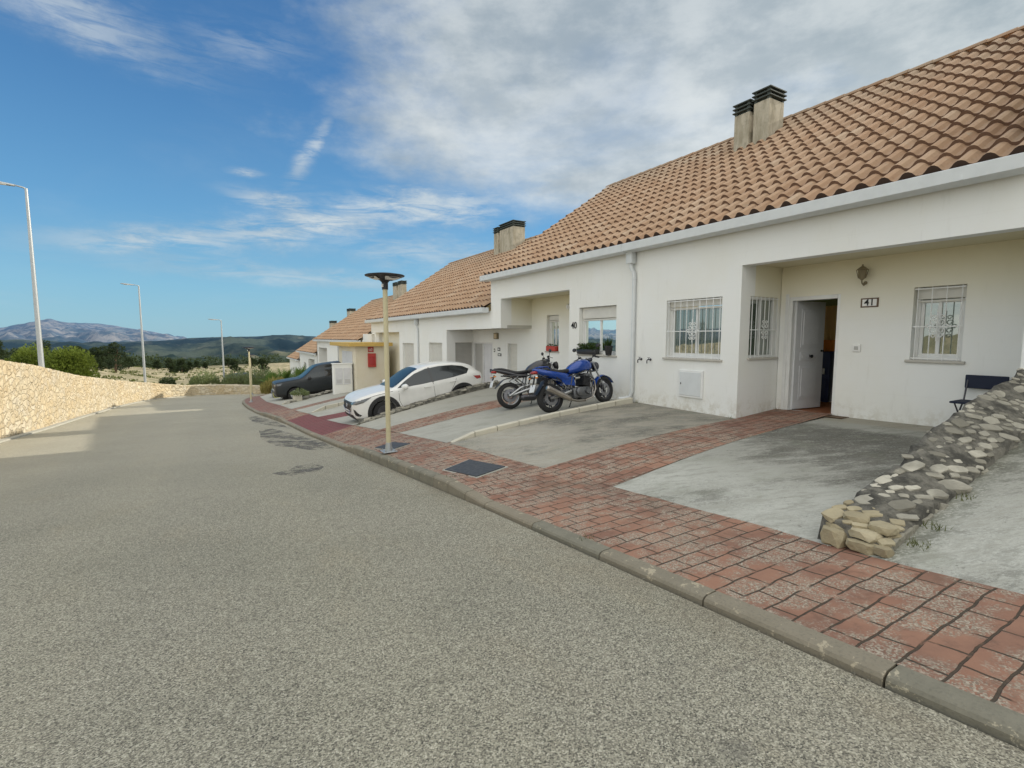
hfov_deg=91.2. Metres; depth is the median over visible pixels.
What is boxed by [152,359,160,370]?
pine tree
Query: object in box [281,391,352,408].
driveway
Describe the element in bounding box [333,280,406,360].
terraced house
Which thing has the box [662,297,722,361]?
window
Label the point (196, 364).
pine tree
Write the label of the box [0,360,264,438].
retaining wall
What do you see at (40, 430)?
gutter strip
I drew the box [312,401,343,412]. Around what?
block kerb
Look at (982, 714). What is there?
kerb
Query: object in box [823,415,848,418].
door mat
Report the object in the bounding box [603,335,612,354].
potted aloe
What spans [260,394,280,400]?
driveway
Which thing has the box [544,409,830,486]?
brick path
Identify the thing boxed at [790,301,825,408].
door
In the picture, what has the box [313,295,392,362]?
terraced house
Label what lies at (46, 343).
pine tree
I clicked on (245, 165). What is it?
sky
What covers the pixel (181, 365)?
pine tree
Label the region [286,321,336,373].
terraced house
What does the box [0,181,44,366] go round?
street lamp
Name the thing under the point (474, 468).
manhole cover
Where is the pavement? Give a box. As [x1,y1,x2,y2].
[245,395,1023,714]
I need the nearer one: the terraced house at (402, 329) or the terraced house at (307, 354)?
the terraced house at (402, 329)
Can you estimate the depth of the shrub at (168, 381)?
46.97 m
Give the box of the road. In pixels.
[0,395,1023,767]
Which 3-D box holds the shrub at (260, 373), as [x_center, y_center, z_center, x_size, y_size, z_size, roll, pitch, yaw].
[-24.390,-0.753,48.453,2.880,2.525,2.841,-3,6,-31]
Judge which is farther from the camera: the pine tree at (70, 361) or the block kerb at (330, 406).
the pine tree at (70, 361)
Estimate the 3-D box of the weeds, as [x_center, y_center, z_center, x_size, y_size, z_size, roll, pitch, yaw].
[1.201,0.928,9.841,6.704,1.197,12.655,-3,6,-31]
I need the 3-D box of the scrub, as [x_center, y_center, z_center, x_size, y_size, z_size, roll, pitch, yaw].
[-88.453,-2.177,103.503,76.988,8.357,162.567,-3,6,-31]
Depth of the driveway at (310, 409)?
21.31 m
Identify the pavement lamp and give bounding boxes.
[242,347,254,401]
[246,354,254,394]
[364,272,404,452]
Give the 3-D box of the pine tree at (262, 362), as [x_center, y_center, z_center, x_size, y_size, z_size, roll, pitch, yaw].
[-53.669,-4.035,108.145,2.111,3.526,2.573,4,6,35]
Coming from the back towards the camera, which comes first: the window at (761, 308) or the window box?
the window box
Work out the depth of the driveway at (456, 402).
14.18 m
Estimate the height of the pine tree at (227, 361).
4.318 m
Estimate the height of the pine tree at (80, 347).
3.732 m
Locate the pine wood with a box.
[6,348,289,370]
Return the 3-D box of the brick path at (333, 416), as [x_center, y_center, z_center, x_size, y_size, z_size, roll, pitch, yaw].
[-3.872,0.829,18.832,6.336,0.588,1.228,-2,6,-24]
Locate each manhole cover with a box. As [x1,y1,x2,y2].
[374,442,409,449]
[442,459,507,477]
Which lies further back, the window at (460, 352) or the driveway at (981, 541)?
the window at (460, 352)
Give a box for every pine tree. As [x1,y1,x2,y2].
[0,344,5,358]
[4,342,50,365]
[34,339,51,359]
[44,346,99,377]
[72,346,86,355]
[87,346,107,371]
[99,345,113,368]
[104,342,130,372]
[112,353,127,369]
[125,356,132,368]
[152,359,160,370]
[165,357,173,366]
[167,363,177,372]
[176,358,189,371]
[187,360,193,369]
[193,360,200,367]
[202,362,207,368]
[224,358,230,367]
[229,358,241,371]
[248,357,255,368]
[257,357,269,369]
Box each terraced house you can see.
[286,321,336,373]
[296,308,355,368]
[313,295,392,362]
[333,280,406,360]
[363,249,516,376]
[411,220,539,421]
[480,137,742,399]
[619,25,1023,456]
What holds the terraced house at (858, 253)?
on the terrain
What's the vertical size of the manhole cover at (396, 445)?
0.166 m
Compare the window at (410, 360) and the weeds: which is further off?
the window at (410, 360)
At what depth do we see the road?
2.93 m
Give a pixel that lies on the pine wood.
(150, 361)
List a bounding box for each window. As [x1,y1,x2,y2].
[405,343,413,366]
[431,343,441,361]
[455,343,471,365]
[545,315,558,352]
[576,305,616,356]
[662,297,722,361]
[747,296,778,359]
[904,284,966,363]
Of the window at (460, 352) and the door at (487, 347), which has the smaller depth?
the door at (487, 347)
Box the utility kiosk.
[330,342,392,390]
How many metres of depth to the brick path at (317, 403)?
22.64 m
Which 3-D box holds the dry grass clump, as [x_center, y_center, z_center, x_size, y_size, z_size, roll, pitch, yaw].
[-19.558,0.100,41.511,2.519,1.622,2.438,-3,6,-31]
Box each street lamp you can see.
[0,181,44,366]
[120,283,146,381]
[209,319,224,379]
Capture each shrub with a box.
[159,375,176,384]
[189,369,220,384]
[221,368,252,384]
[243,364,268,384]
[255,367,282,384]
[276,368,294,378]
[289,365,306,377]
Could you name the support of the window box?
on the terraced house at (565, 283)
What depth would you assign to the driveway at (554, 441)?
8.97 m
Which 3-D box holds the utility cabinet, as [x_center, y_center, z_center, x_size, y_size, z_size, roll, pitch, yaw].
[-8.919,-0.149,26.380,1.020,1.900,0.461,-3,6,-31]
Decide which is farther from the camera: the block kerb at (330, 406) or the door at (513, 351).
the block kerb at (330, 406)
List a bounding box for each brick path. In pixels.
[293,396,344,409]
[320,412,347,419]
[379,389,562,432]
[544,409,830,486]
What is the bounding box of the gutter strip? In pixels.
[0,394,266,442]
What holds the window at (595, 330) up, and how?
in the terraced house at (565, 283)
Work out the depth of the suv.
28.36 m
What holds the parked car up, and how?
on the driveway at (349, 420)
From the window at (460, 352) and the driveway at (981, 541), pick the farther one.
the window at (460, 352)
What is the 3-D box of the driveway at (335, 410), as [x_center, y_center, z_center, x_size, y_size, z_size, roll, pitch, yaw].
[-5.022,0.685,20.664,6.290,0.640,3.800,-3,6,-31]
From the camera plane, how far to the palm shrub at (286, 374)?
46.80 m
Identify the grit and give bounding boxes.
[304,435,1022,759]
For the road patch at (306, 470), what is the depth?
8.74 m
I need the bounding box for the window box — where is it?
[576,342,599,353]
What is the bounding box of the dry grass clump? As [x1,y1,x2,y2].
[259,376,285,393]
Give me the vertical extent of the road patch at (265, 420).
0.480 m
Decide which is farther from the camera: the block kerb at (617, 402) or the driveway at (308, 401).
the driveway at (308, 401)
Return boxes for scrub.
[91,365,265,384]
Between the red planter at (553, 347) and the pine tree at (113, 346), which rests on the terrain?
the pine tree at (113, 346)
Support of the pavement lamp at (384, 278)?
on the pavement
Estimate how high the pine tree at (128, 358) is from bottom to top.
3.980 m
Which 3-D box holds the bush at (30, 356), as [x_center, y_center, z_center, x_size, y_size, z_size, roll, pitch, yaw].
[-30.134,-0.961,30.888,2.707,3.221,2.533,-3,6,-31]
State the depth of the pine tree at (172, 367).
126.94 m
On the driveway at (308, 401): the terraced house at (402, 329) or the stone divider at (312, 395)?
the stone divider at (312, 395)
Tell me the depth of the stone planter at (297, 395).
25.32 m
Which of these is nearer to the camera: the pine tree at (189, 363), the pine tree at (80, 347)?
the pine tree at (80, 347)
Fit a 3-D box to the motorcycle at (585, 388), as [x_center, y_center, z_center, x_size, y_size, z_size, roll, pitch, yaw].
[1.360,-0.133,11.176,2.173,1.345,0.827,-9,0,-25]
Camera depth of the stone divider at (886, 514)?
4.31 m
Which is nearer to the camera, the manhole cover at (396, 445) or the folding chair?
the folding chair
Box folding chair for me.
[949,375,1009,411]
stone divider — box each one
[282,389,332,404]
[358,380,500,424]
[817,368,1023,557]
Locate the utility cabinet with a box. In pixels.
[331,363,352,393]
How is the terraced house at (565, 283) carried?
on the terrain
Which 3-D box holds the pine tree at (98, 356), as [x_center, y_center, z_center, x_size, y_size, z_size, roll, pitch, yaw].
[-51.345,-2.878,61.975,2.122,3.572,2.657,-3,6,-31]
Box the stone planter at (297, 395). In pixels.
[289,387,309,401]
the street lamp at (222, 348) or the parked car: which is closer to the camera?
the parked car
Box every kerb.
[242,394,1023,750]
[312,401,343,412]
[450,397,632,442]
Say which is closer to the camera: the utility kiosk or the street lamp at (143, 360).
the utility kiosk
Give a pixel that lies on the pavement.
(964, 635)
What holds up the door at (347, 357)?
in the utility kiosk
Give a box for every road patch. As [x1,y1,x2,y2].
[249,416,285,426]
[259,428,327,449]
[273,463,322,475]
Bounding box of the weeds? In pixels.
[357,401,974,550]
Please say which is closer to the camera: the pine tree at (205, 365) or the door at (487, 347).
the door at (487, 347)
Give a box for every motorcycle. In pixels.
[489,349,574,408]
[529,343,613,412]
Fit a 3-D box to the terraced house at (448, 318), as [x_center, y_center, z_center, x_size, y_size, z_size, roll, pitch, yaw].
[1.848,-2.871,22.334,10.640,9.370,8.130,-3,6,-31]
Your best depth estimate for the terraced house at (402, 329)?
26.55 m
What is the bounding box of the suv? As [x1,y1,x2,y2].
[272,361,340,398]
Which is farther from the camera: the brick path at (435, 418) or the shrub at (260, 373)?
the shrub at (260, 373)
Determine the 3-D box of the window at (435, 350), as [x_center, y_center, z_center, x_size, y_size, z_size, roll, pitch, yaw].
[-3.158,-0.825,21.419,0.017,1.846,1.410,-3,6,-31]
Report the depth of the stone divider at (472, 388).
15.32 m
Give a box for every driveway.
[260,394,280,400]
[266,398,292,404]
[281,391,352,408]
[296,398,343,412]
[309,405,344,416]
[329,402,521,424]
[356,383,565,429]
[400,397,615,442]
[450,402,735,467]
[613,417,932,545]
[860,439,1023,593]
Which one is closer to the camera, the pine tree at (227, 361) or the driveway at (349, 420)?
the driveway at (349, 420)
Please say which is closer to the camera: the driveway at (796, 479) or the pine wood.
the driveway at (796, 479)
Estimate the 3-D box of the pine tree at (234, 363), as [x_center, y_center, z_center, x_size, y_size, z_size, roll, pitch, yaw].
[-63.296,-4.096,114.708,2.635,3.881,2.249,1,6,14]
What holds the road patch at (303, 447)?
on the road
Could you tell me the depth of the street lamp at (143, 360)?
40.75 m
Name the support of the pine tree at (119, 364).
on the terrain
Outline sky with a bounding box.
[0,0,1023,337]
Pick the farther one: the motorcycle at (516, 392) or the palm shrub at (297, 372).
the palm shrub at (297, 372)
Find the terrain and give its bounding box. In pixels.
[0,319,897,666]
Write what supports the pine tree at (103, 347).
on the terrain
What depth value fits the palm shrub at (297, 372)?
46.39 m
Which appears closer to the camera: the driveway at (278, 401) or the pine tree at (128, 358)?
the driveway at (278, 401)
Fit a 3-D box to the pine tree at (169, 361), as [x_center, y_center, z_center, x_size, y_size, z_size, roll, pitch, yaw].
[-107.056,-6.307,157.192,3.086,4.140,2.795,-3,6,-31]
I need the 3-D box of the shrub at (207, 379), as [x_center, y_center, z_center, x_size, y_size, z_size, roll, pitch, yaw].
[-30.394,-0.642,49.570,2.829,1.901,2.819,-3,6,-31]
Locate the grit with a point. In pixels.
(697, 607)
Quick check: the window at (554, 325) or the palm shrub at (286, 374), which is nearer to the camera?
the window at (554, 325)
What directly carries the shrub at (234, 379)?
on the terrain
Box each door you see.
[342,350,353,390]
[484,344,491,381]
[506,344,517,379]
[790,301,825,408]
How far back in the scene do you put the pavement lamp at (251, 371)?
41.10 m
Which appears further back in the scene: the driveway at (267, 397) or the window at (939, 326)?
the driveway at (267, 397)
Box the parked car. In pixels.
[343,361,482,420]
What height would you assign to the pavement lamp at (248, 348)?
3.380 m
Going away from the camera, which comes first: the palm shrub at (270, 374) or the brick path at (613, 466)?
the brick path at (613, 466)
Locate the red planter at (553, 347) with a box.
[546,344,558,350]
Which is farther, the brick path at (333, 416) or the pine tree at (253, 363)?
the pine tree at (253, 363)
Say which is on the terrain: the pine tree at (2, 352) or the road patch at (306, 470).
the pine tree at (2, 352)
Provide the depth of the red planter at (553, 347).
15.82 m
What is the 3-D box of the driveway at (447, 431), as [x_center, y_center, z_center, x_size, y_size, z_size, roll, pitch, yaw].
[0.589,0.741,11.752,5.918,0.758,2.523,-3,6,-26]

